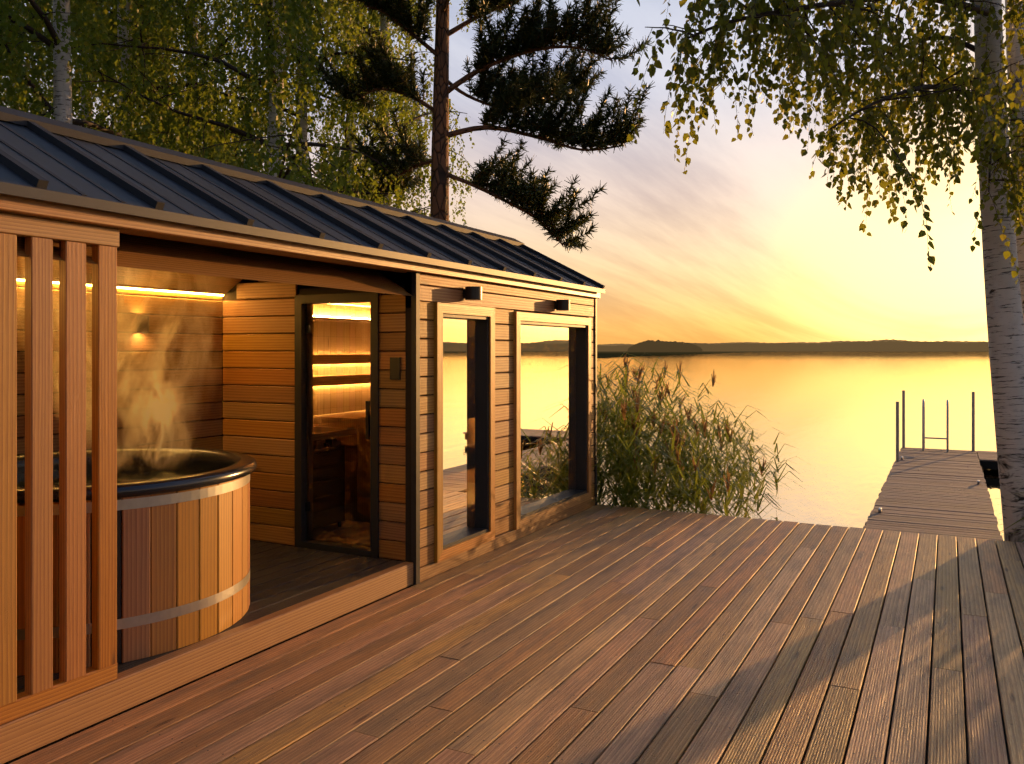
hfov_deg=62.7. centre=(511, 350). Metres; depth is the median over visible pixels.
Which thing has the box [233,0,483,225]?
birch
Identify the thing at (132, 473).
hot tub water
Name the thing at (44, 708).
cabin slats and frames
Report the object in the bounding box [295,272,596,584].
dark cabin trims
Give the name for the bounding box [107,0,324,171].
birch
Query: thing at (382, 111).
birch
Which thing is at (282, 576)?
porch floor boards
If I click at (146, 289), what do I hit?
porch led strip
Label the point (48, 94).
birch
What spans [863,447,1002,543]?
pier boards
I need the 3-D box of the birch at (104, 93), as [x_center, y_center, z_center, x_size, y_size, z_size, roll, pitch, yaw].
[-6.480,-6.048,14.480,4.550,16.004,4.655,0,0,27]
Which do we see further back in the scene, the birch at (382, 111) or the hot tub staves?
the birch at (382, 111)
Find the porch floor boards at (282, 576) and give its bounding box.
[17,540,403,693]
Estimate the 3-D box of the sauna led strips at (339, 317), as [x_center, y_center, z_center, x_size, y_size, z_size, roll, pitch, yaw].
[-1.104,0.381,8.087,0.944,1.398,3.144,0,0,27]
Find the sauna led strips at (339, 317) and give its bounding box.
[313,316,366,318]
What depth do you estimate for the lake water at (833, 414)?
30.72 m
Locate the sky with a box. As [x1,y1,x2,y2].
[2,0,1010,344]
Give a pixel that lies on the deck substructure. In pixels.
(790, 697)
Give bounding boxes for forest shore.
[597,341,988,350]
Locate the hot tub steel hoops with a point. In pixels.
(149, 618)
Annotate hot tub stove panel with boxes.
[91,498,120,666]
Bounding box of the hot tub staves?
[17,476,249,674]
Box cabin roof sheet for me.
[0,120,604,292]
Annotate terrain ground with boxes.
[597,350,988,356]
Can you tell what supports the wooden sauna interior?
in the cabin cladding
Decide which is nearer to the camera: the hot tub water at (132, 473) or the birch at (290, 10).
the hot tub water at (132, 473)
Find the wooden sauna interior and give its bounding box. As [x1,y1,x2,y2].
[307,272,404,545]
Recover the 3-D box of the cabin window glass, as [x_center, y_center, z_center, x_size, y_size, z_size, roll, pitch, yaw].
[0.042,0.600,7.502,0.001,1.698,2.778,0,0,27]
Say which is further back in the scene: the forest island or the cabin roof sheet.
the forest island
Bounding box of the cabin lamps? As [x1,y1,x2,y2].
[137,286,569,528]
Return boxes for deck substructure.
[4,511,1023,763]
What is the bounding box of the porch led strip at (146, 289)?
[17,279,223,295]
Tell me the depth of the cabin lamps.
6.92 m
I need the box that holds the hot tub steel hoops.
[17,474,249,639]
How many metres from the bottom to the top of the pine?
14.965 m
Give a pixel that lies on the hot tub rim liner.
(227, 465)
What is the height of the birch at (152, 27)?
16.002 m
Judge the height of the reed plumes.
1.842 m
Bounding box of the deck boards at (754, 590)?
[10,504,1023,763]
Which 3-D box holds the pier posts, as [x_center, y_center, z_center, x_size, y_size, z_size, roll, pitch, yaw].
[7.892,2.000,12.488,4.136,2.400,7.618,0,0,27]
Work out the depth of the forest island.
1058.97 m
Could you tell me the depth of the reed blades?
10.02 m
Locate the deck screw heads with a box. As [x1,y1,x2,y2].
[113,517,1023,763]
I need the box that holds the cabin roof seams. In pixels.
[0,106,604,288]
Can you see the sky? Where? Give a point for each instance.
(742, 245)
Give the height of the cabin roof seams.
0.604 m
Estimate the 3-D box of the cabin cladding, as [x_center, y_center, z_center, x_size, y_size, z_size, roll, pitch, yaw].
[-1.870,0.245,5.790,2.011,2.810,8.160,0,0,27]
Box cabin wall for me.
[17,269,592,561]
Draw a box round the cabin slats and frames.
[0,194,599,763]
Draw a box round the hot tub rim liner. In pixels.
[17,447,256,503]
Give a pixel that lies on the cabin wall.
(396, 278)
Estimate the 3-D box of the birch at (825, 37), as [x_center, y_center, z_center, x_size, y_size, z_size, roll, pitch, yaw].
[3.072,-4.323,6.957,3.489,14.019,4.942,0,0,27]
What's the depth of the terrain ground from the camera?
1104.97 m
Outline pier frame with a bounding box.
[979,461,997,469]
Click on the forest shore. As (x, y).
(906, 345)
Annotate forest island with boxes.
[627,340,702,351]
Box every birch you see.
[0,0,125,130]
[0,0,171,149]
[0,0,235,156]
[0,4,76,118]
[28,0,316,167]
[38,0,411,208]
[93,4,246,146]
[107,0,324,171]
[134,0,449,221]
[199,0,449,220]
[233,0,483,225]
[627,0,1023,544]
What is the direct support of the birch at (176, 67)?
on the terrain ground
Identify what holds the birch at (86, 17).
on the terrain ground
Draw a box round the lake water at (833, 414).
[590,351,1003,540]
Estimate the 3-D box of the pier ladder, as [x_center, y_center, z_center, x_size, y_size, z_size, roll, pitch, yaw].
[8.297,1.875,16.463,0.460,1.850,0.610,0,0,27]
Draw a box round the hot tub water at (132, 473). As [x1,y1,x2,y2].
[17,466,214,487]
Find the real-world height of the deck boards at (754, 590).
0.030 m
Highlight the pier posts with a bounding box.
[878,390,979,512]
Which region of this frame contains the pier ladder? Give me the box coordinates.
[922,399,948,451]
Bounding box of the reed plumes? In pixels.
[598,353,765,499]
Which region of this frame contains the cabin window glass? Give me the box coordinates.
[443,318,577,539]
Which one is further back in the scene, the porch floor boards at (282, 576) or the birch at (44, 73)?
the birch at (44, 73)
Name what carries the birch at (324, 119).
on the terrain ground
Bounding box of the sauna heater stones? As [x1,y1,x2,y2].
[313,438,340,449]
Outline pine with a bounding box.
[301,0,654,252]
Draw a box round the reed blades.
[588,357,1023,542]
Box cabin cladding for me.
[0,210,594,581]
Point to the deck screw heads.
(628, 656)

